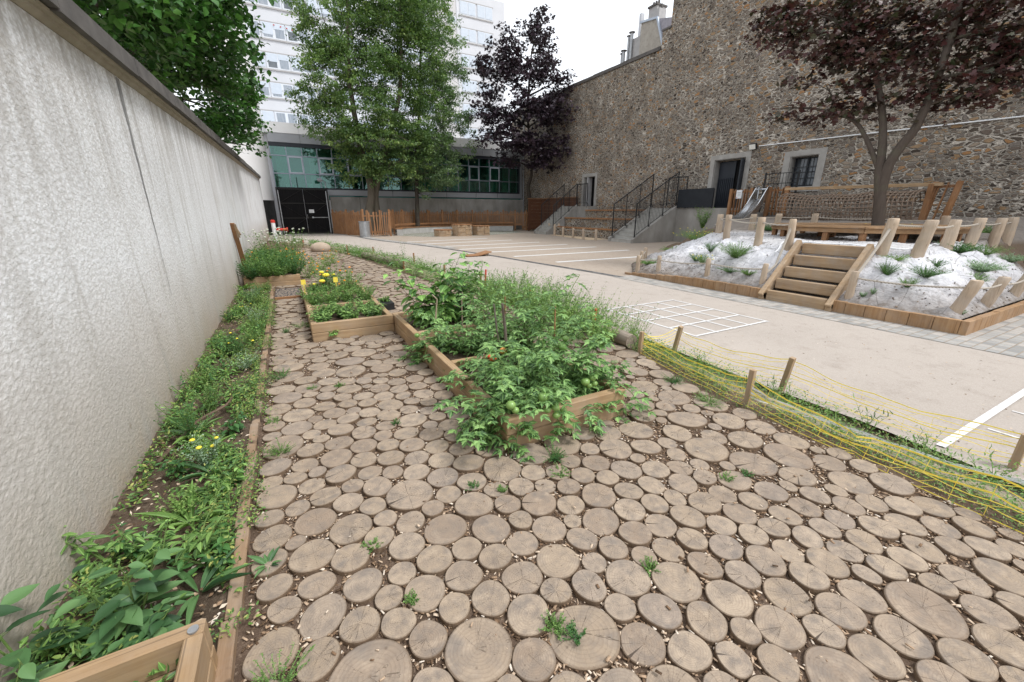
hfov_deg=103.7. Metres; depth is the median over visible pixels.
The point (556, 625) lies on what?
feathery weed
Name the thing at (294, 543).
log slice
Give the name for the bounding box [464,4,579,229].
purple maple
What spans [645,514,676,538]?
log slice
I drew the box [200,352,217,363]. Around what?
weed
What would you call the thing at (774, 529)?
log slice
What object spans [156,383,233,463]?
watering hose
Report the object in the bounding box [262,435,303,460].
log slice
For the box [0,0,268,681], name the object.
rendered wall
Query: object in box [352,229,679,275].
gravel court
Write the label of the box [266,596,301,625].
log slice
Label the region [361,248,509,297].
grass strip
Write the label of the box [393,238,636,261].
painted lines on the court
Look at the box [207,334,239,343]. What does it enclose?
lance leaved weed
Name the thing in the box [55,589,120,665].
weed
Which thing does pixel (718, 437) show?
log slice
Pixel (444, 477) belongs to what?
log slice
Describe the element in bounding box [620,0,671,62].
old house
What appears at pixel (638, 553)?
log slice
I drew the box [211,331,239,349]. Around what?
weed
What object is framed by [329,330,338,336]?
strawberry runner
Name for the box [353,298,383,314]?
strawberry plant
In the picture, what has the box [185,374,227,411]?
bed weed
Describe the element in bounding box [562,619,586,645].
feathery weed
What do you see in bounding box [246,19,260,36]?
window
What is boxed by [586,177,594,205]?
narrow door
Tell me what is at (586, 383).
tomato plant
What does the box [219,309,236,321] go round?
bed weed
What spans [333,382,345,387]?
feathery weed
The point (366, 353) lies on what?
log slice
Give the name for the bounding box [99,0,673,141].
sky
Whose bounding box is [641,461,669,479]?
log slice
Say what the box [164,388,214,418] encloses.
tall grass
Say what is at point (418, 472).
log slice
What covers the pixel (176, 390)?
weed
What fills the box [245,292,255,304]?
weed
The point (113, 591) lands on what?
bed weed
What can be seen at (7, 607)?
broad leaved weed
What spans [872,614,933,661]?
log slice
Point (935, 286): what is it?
rope
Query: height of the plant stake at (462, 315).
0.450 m
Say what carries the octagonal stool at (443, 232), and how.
on the planted paving at (427, 234)
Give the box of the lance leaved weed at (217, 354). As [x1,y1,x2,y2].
[211,346,244,356]
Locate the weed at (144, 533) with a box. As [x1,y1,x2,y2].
[108,519,174,559]
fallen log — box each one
[361,251,411,267]
[521,294,636,347]
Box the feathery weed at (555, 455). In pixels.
[542,439,566,464]
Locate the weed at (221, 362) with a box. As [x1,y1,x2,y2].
[195,355,228,375]
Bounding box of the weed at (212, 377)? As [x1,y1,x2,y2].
[196,367,220,387]
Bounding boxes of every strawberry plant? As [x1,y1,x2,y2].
[306,307,335,322]
[308,299,335,314]
[310,302,336,319]
[331,297,353,309]
[331,302,356,317]
[334,307,363,319]
[351,296,374,311]
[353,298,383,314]
[355,304,385,316]
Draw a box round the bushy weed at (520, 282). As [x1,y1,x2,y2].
[490,266,542,301]
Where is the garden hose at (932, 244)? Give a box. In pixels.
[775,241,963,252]
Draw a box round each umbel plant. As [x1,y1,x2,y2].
[242,229,280,252]
[260,227,294,251]
[266,228,305,252]
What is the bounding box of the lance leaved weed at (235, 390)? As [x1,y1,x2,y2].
[220,384,254,395]
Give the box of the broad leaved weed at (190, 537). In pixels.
[170,494,232,566]
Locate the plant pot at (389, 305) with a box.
[376,298,394,309]
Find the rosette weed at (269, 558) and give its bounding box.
[248,546,281,577]
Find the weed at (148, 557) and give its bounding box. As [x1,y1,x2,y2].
[120,516,182,573]
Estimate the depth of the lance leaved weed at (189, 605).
1.71 m
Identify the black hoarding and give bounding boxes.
[677,188,714,207]
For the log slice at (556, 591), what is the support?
on the soil ground at (245, 627)
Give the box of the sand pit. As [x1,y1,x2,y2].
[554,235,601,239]
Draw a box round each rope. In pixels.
[640,251,761,269]
[720,217,788,225]
[757,217,1011,223]
[767,228,790,272]
[858,228,890,271]
[858,277,1023,288]
[898,223,1000,228]
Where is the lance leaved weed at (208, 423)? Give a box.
[157,417,221,447]
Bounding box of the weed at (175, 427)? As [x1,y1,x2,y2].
[160,415,186,435]
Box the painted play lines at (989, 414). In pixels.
[937,389,1023,447]
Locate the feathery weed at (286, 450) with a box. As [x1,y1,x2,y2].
[262,439,294,457]
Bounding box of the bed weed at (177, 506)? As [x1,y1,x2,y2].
[129,480,208,523]
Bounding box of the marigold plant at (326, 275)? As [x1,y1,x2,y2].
[312,271,335,292]
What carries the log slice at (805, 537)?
on the soil ground at (245, 627)
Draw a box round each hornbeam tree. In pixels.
[278,0,456,234]
[388,0,481,226]
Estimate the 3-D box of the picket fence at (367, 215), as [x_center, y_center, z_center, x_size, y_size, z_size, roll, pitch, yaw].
[-8.868,-7.811,26.602,1.635,1.740,0.146,-8,19,-23]
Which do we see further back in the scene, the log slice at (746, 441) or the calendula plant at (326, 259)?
the calendula plant at (326, 259)
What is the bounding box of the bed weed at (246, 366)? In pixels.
[221,347,265,370]
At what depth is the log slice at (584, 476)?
2.50 m
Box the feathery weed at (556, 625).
[538,609,568,640]
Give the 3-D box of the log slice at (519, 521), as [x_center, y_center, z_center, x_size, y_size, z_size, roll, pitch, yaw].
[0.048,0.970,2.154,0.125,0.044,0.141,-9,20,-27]
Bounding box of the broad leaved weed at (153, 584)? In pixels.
[35,541,185,658]
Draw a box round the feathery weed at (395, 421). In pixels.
[390,418,401,425]
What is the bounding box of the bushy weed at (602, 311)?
[565,296,624,333]
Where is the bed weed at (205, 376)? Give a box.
[180,361,213,393]
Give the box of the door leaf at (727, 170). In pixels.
[714,161,736,207]
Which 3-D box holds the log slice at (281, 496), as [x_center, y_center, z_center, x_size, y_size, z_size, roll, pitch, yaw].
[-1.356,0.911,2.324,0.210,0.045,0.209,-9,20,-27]
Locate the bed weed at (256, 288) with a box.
[248,282,263,295]
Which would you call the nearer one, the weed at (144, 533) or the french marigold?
the weed at (144, 533)
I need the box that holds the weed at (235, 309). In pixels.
[225,304,246,313]
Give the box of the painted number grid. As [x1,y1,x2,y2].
[608,300,768,336]
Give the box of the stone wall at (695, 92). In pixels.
[512,0,1023,229]
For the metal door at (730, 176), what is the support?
attached to the stone wall at (695, 92)
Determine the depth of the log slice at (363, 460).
2.66 m
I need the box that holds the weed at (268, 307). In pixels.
[261,303,271,321]
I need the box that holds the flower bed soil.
[19,286,271,680]
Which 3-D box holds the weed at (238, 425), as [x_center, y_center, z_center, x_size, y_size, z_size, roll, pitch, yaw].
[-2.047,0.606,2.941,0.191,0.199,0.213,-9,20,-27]
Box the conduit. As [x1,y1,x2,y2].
[759,115,1023,146]
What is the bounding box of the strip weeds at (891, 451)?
[481,291,1023,529]
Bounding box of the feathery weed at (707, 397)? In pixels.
[692,389,728,408]
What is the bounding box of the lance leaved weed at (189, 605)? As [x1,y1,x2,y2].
[140,542,253,624]
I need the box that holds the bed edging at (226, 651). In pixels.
[215,286,274,681]
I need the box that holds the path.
[268,233,1023,484]
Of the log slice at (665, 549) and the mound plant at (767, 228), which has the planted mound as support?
the mound plant at (767, 228)
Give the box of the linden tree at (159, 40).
[72,0,277,158]
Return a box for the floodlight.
[749,143,756,149]
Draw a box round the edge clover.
[209,299,278,641]
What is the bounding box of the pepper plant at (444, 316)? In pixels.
[429,295,453,326]
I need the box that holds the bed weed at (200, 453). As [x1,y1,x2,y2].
[171,429,220,467]
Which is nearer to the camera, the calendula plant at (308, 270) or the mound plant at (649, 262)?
the calendula plant at (308, 270)
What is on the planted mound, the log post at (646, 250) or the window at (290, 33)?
the log post at (646, 250)
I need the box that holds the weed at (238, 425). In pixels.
[219,410,246,437]
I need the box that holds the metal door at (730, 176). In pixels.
[714,158,745,207]
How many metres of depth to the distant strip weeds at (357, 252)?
12.14 m
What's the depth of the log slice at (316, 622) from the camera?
1.64 m
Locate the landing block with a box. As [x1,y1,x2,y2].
[731,212,810,216]
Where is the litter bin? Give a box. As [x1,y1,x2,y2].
[358,221,370,236]
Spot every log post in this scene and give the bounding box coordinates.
[582,229,584,239]
[594,229,597,240]
[635,255,640,271]
[640,251,643,264]
[643,247,647,259]
[655,256,661,274]
[704,258,710,276]
[715,214,723,232]
[723,215,732,239]
[748,214,756,229]
[753,217,765,245]
[759,263,768,283]
[774,214,782,229]
[784,219,796,250]
[810,213,818,222]
[844,271,859,298]
[875,218,899,255]
[909,220,939,257]
[939,216,950,234]
[939,220,961,250]
[949,280,983,314]
[963,218,987,247]
[980,276,1011,313]
[988,218,1007,247]
[1001,217,1019,245]
[1009,274,1023,303]
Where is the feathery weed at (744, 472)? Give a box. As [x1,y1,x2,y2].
[739,468,754,476]
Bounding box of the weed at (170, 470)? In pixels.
[155,448,195,477]
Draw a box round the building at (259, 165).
[190,4,278,235]
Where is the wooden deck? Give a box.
[771,222,984,242]
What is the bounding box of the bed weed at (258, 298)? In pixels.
[251,290,263,304]
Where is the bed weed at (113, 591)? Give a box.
[63,558,135,602]
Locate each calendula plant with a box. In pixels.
[295,258,318,278]
[305,256,324,273]
[310,261,343,288]
[313,253,340,269]
[316,249,336,266]
[323,265,364,289]
[327,248,345,263]
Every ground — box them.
[209,241,1023,681]
[275,230,1023,511]
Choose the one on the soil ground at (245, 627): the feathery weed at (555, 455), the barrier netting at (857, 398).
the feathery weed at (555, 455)
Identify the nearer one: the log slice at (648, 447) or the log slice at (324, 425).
the log slice at (648, 447)
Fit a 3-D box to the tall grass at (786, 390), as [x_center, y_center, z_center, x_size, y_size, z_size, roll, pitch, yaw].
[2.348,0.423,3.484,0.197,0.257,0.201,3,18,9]
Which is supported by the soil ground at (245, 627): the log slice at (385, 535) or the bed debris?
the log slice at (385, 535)
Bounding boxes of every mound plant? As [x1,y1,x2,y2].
[640,258,656,264]
[673,227,712,239]
[689,253,706,260]
[693,252,713,262]
[704,241,720,251]
[714,239,756,257]
[717,265,740,272]
[741,269,756,274]
[754,224,771,230]
[874,261,902,274]
[879,253,910,260]
[897,277,922,287]
[907,262,952,277]
[926,258,951,266]
[934,241,990,252]
[963,258,1014,272]
[969,271,992,281]
[977,245,1013,255]
[981,223,992,232]
[997,252,1023,262]
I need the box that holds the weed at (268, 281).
[254,279,270,290]
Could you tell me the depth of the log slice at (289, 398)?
3.53 m
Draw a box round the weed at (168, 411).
[155,393,200,425]
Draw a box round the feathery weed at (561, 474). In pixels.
[549,462,571,477]
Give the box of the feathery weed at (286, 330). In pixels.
[279,327,291,332]
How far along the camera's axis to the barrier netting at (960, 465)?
2.84 m
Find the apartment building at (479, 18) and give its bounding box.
[243,0,504,140]
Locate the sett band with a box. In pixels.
[364,237,454,248]
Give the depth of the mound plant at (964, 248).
7.12 m
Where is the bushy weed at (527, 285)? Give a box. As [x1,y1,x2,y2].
[502,275,555,319]
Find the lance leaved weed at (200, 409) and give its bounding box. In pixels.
[162,402,217,427]
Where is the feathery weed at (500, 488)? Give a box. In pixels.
[497,484,507,491]
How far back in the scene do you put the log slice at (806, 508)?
2.24 m
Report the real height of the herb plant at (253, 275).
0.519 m
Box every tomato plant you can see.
[395,309,456,365]
[411,295,517,355]
[433,348,577,450]
[436,340,518,395]
[443,324,547,375]
[447,342,581,461]
[450,314,518,355]
[453,293,536,345]
[454,261,511,321]
[463,260,515,329]
[490,332,608,404]
[491,284,547,344]
[497,342,574,387]
[511,291,581,357]
[527,273,613,374]
[532,328,634,394]
[536,336,655,435]
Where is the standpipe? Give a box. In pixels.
[270,220,287,238]
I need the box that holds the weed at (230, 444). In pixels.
[203,433,241,460]
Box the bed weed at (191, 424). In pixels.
[153,398,216,439]
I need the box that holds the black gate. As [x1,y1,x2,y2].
[275,187,332,234]
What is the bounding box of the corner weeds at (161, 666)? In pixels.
[133,658,178,681]
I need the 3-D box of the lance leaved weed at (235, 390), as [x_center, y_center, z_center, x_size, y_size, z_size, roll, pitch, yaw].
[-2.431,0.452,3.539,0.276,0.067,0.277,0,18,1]
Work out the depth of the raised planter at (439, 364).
3.28 m
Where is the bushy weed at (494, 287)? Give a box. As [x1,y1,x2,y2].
[469,270,509,295]
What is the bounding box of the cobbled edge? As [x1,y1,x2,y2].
[616,275,1023,357]
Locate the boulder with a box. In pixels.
[310,242,330,251]
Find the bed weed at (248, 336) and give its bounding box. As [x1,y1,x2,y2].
[242,324,259,344]
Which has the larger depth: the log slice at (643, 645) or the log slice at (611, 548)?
the log slice at (611, 548)
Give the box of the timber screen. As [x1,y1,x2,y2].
[527,197,577,230]
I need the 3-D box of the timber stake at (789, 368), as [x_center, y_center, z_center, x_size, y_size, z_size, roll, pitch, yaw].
[2.505,0.333,3.676,0.054,0.418,0.123,1,18,2]
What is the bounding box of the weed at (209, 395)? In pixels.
[198,380,220,410]
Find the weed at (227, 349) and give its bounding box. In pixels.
[215,337,243,356]
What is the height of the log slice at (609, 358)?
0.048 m
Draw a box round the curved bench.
[395,222,513,235]
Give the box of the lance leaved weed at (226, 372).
[213,366,238,378]
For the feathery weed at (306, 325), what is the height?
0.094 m
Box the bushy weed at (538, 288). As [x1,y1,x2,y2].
[517,273,563,311]
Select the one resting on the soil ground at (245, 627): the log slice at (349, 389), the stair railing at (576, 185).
the log slice at (349, 389)
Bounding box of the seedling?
[378,295,389,301]
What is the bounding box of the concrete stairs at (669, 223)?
[608,206,740,242]
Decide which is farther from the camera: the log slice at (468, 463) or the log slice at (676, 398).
the log slice at (676, 398)
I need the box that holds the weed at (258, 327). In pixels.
[253,322,264,335]
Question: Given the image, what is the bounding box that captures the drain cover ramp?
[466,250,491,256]
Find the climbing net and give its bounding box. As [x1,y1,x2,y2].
[776,182,943,220]
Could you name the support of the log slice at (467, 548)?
on the soil ground at (245, 627)
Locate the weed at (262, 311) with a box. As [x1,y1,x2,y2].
[253,302,269,319]
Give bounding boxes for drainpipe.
[523,126,524,219]
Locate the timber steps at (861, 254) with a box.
[758,240,874,311]
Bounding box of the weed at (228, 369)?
[195,354,244,380]
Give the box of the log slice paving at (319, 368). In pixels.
[262,248,1023,572]
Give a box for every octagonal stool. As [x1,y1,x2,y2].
[434,229,451,236]
[451,224,471,235]
[472,225,489,234]
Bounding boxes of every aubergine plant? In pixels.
[383,252,467,326]
[426,260,488,321]
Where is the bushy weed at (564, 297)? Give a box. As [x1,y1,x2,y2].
[537,282,590,320]
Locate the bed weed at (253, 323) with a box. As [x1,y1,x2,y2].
[238,315,267,331]
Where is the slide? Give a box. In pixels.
[715,185,771,227]
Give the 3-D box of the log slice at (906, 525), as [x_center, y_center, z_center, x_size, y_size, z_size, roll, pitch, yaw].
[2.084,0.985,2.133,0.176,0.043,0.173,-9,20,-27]
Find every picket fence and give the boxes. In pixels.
[331,209,363,235]
[364,209,391,235]
[390,209,521,233]
[522,210,537,230]
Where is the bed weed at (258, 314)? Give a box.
[244,305,263,321]
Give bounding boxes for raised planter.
[39,619,217,681]
[243,265,300,287]
[301,280,394,342]
[392,310,624,450]
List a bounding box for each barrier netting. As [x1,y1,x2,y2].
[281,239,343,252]
[641,333,1023,533]
[643,327,1023,466]
[751,387,1023,483]
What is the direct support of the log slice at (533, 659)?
on the soil ground at (245, 627)
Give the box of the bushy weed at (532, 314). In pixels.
[511,288,565,328]
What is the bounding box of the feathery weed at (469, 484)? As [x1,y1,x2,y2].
[465,479,478,490]
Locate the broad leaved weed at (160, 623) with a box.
[83,597,186,660]
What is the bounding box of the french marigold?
[305,281,322,291]
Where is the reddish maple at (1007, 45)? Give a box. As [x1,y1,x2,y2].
[743,0,1023,238]
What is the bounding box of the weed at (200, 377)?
[179,361,214,392]
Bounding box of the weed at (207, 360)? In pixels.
[198,348,215,370]
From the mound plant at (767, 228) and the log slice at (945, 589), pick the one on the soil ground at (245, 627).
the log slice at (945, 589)
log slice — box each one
[242,626,299,681]
[251,549,288,580]
[252,524,292,553]
[254,509,284,530]
[256,485,297,511]
[256,573,293,605]
[258,458,292,478]
[258,476,282,492]
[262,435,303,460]
[265,404,291,416]
[266,385,295,397]
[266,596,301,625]
[272,362,304,373]
[272,392,302,404]
[275,371,303,383]
[281,421,312,435]
[282,409,314,423]
[283,472,307,486]
[285,500,310,518]
[285,535,306,551]
[288,539,335,576]
[291,458,318,472]
[293,398,316,408]
[294,384,321,394]
[294,508,336,537]
[296,443,324,459]
[296,637,340,681]
[297,571,336,601]
[298,478,325,495]
[298,593,346,642]
[309,487,341,507]
[313,402,336,412]
[313,419,336,430]
[320,449,352,469]
[323,408,345,419]
[324,436,353,450]
[325,464,356,486]
[327,423,353,437]
[328,639,412,681]
[329,513,372,546]
[330,543,369,576]
[332,493,363,514]
[335,357,364,367]
[335,365,365,377]
[336,385,361,393]
[337,413,359,423]
[339,606,380,647]
[341,479,363,493]
[343,568,382,604]
[350,439,377,454]
[350,452,376,468]
[351,349,376,357]
[352,426,376,440]
[358,466,382,480]
[359,407,380,418]
[359,497,386,517]
[363,476,392,498]
[364,526,394,552]
[373,510,397,527]
[374,584,403,612]
[377,399,402,410]
[377,409,400,421]
[377,439,399,452]
[377,450,404,467]
[381,607,416,641]
[382,465,403,480]
[386,479,433,512]
[388,532,425,561]
[388,562,416,586]
[393,427,418,441]
[396,413,426,427]
[396,511,424,533]
[399,438,424,453]
[403,464,429,480]
[404,451,428,466]
[404,575,445,614]
[409,620,447,662]
[412,667,453,681]
[416,545,452,575]
[419,427,443,442]
[421,500,444,519]
[424,514,466,546]
[425,440,448,454]
[427,467,458,488]
[428,452,454,468]
[434,390,453,401]
[436,400,459,411]
[436,486,460,505]
[438,419,459,431]
[438,592,469,628]
[444,429,466,443]
[444,617,512,681]
[445,560,482,594]
[447,408,471,420]
[449,441,474,456]
[451,537,481,561]
[453,454,483,473]
[454,492,493,519]
[457,473,486,492]
[471,580,509,618]
[472,514,510,544]
[475,442,504,458]
[479,544,511,572]
[483,456,521,482]
[483,482,507,498]
[494,495,520,515]
[497,674,521,681]
[501,561,542,595]
[506,531,537,557]
[507,594,547,639]
[508,478,533,497]
[508,511,531,531]
[512,637,555,681]
[513,443,550,465]
[521,465,545,481]
[521,491,555,518]
[532,516,566,543]
[534,479,555,493]
[536,544,579,580]
[540,577,571,606]
[543,435,580,456]
[546,465,569,481]
[547,605,619,672]
[550,670,586,681]
[557,479,580,496]
[557,495,584,515]
[560,455,580,469]
[566,528,597,553]
[571,427,594,442]
[571,468,594,485]
[571,569,606,606]
[581,552,606,574]
[582,455,609,473]
[582,483,615,509]
[582,508,618,536]
[594,426,621,440]
[596,470,618,487]
[597,667,641,681]
[598,355,622,363]
[598,536,628,561]
[599,439,631,460]
[603,593,635,625]
[605,559,650,599]
[610,461,641,481]
[614,482,643,501]
[614,498,645,522]
[618,422,653,439]
[618,521,651,547]
[620,622,665,668]
[621,367,647,377]
[624,388,644,398]
[628,399,654,410]
[630,410,655,423]
[630,440,661,456]
[630,546,656,569]
[631,381,657,391]
[637,476,664,495]
[637,593,681,633]
[640,494,668,514]
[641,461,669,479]
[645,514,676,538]
[645,664,696,681]
[648,370,673,380]
[651,538,684,562]
[651,562,701,605]
[657,390,690,405]
[662,425,691,443]
[663,489,686,506]
[666,448,685,461]
[666,461,692,475]
[667,412,706,429]
[667,474,697,495]
[667,630,712,675]
[669,505,705,531]
[671,382,699,394]
[675,528,707,552]
[684,438,728,464]
[685,601,727,645]
[686,552,723,580]
[687,492,721,515]
[692,397,727,412]
[693,470,716,487]
[699,430,726,444]
[702,670,737,681]
[704,580,753,619]
[706,515,736,536]
[708,485,736,503]
[708,534,742,561]
[712,413,744,431]
[714,641,753,681]
[717,471,751,493]
[722,503,757,525]
[724,560,761,592]
[727,431,762,451]
[728,452,777,477]
[729,617,761,649]
[732,408,756,420]
[737,492,767,512]
[737,524,768,546]
[744,545,786,577]
[746,420,775,435]
[748,675,777,681]
[753,481,788,504]
[753,604,806,652]
[755,643,799,681]
[756,518,790,539]
[762,443,813,470]
[762,577,812,618]
[767,506,802,526]
[771,539,804,563]
[772,433,809,450]
[777,467,816,487]
[787,498,821,518]
[787,562,829,594]
[791,525,823,548]
[798,486,830,507]
[801,614,845,650]
[803,646,878,681]
[805,548,849,579]
[807,518,841,539]
[812,455,845,471]
[813,592,867,632]
[823,484,847,497]
[823,510,855,530]
[825,540,863,564]
[826,447,851,461]
[827,471,874,495]
[831,496,865,517]
[836,579,887,615]
[844,529,882,554]
[846,633,906,681]
[848,459,878,474]
[850,564,882,587]
[854,494,888,514]
[856,515,899,541]
[864,554,907,582]
[868,472,914,498]
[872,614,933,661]
[882,513,927,538]
[882,581,969,641]
[883,496,922,518]
[885,546,928,574]
[900,535,945,563]
[908,496,955,519]
[913,659,969,681]
[915,573,958,601]
[919,516,961,539]
[932,536,974,560]
[934,638,998,681]
[936,564,992,599]
[950,516,995,541]
[953,507,981,521]
[957,594,1018,632]
[961,536,1011,564]
[969,623,1023,670]
[971,557,1023,597]
[993,591,1023,622]
[994,538,1023,560]
[997,666,1023,681]
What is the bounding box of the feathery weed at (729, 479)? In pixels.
[719,470,736,482]
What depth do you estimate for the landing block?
17.48 m
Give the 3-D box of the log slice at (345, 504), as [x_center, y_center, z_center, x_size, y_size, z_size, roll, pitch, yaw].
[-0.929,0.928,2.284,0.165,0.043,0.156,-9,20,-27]
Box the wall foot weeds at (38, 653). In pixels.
[23,284,270,678]
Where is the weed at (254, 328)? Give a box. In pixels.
[242,324,258,337]
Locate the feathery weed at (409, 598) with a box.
[402,588,419,605]
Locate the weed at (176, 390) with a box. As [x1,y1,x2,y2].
[168,369,203,401]
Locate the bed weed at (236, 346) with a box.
[222,332,253,356]
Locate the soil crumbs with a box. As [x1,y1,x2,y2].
[642,231,1023,313]
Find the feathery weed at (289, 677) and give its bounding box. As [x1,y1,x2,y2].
[249,642,315,681]
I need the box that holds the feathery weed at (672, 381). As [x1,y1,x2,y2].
[662,372,687,383]
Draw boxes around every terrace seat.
[556,226,617,238]
[565,217,633,228]
[585,209,645,217]
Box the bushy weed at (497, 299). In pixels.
[477,276,516,315]
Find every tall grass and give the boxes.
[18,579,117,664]
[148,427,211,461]
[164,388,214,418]
[190,366,215,386]
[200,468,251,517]
[203,345,239,364]
[241,328,260,346]
[603,291,640,326]
[619,305,659,348]
[622,309,647,332]
[623,306,659,335]
[624,310,645,336]
[626,314,651,339]
[690,359,722,378]
[696,346,713,366]
[766,373,786,395]
[773,376,793,405]
[826,404,867,437]
[853,393,892,432]
[912,426,946,450]
[967,443,1020,485]
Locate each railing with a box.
[541,184,564,224]
[553,183,577,225]
[577,183,587,207]
[611,174,654,235]
[634,171,679,236]
[665,176,688,207]
[758,170,800,212]
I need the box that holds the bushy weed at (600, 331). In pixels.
[566,309,632,348]
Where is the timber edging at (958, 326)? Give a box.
[625,272,1023,335]
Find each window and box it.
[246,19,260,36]
[253,51,265,67]
[257,0,281,8]
[257,80,270,96]
[260,21,285,40]
[261,110,274,121]
[265,52,290,70]
[270,82,294,99]
[274,111,297,123]
[281,0,304,10]
[285,25,308,43]
[289,56,313,73]
[294,85,316,100]
[299,114,318,124]
[305,0,328,17]
[314,62,335,77]
[320,116,336,126]
[328,4,350,20]
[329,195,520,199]
[345,92,359,106]
[379,75,395,85]
[399,99,411,111]
[403,48,413,61]
[414,49,427,62]
[459,0,475,17]
[460,27,475,43]
[461,54,476,68]
[462,80,476,92]
[463,104,477,116]
[464,128,477,138]
[477,5,491,20]
[477,31,492,45]
[479,83,492,92]
[790,155,818,186]
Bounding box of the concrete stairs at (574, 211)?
[534,205,596,234]
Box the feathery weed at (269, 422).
[265,416,278,424]
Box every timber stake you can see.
[638,331,644,353]
[671,325,683,355]
[742,369,756,407]
[777,356,796,395]
[1007,433,1023,470]
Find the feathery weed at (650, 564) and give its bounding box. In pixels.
[639,555,660,576]
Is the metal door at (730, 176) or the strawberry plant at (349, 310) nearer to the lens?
the strawberry plant at (349, 310)
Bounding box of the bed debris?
[51,289,269,667]
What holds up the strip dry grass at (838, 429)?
on the soil ground at (245, 627)
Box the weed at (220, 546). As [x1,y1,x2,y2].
[167,522,238,579]
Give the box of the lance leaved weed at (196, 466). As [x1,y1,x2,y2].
[175,450,246,481]
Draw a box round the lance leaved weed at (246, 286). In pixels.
[238,283,253,288]
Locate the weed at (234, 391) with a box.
[221,376,245,404]
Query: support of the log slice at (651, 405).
on the soil ground at (245, 627)
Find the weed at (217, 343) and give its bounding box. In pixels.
[206,332,230,348]
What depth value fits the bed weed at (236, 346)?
4.46 m
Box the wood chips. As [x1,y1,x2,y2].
[240,300,1023,681]
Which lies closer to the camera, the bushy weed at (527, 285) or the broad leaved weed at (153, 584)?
the broad leaved weed at (153, 584)
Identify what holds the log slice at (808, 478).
on the soil ground at (245, 627)
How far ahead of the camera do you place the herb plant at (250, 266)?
9.07 m
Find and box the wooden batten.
[230,223,247,272]
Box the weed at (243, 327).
[236,323,248,331]
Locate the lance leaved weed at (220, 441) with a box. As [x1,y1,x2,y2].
[188,434,233,453]
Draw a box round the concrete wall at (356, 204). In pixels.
[330,197,522,231]
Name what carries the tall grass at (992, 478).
on the ground at (890, 435)
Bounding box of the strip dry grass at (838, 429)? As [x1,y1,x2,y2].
[403,271,1023,526]
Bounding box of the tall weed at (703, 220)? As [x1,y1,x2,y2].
[694,206,714,227]
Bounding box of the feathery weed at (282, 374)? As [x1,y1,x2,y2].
[266,367,290,380]
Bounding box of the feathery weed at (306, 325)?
[290,321,309,327]
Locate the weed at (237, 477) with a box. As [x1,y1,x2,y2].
[199,453,246,491]
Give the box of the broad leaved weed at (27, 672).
[2,651,69,681]
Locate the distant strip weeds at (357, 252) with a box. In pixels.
[291,238,496,288]
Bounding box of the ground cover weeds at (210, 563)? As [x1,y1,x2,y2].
[49,282,273,658]
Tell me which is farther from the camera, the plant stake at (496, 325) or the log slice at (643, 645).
the plant stake at (496, 325)
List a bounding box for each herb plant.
[234,259,266,280]
[240,251,280,278]
[241,257,265,276]
[244,245,265,261]
[244,251,280,266]
[245,251,268,265]
[249,246,279,260]
[251,247,278,269]
[257,248,290,274]
[263,262,290,275]
[264,244,289,262]
[273,249,312,274]
[274,253,303,272]
[280,248,304,265]
[296,288,327,304]
[298,283,324,299]
[310,285,343,300]
[311,285,349,303]
[329,280,357,298]
[334,286,362,301]
[350,281,370,298]
[354,284,379,300]
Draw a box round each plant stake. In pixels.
[432,294,437,327]
[461,300,462,333]
[493,304,500,354]
[501,303,508,363]
[553,306,555,361]
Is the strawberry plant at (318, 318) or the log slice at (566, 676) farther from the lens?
the strawberry plant at (318, 318)
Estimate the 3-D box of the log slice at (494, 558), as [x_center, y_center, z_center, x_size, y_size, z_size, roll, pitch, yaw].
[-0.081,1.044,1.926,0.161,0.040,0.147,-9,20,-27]
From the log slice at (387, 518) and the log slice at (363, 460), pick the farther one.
the log slice at (363, 460)
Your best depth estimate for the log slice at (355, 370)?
4.14 m
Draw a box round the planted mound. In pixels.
[631,216,1023,319]
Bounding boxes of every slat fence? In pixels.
[726,188,754,214]
[763,186,790,216]
[925,181,963,219]
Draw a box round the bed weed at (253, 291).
[243,285,258,301]
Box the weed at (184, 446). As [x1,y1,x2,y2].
[176,433,199,453]
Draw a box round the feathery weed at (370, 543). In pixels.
[360,536,382,553]
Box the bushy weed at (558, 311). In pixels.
[530,289,604,335]
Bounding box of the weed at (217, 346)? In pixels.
[204,337,227,358]
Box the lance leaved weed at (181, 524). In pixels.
[134,480,239,536]
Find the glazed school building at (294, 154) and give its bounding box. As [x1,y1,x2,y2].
[259,121,522,233]
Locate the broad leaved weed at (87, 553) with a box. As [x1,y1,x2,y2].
[60,525,134,583]
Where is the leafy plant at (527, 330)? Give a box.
[511,307,546,345]
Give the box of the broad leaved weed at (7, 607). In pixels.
[0,583,93,681]
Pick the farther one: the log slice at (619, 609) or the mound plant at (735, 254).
the mound plant at (735, 254)
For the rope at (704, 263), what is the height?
0.185 m
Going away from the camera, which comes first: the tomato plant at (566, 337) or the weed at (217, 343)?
the tomato plant at (566, 337)
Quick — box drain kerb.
[360,237,622,276]
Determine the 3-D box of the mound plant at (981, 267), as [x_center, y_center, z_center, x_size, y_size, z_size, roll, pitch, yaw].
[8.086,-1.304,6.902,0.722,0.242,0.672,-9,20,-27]
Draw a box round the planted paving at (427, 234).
[400,231,520,236]
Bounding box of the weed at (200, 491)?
[169,485,211,505]
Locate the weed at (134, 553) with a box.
[104,522,140,561]
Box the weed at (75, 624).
[19,618,95,659]

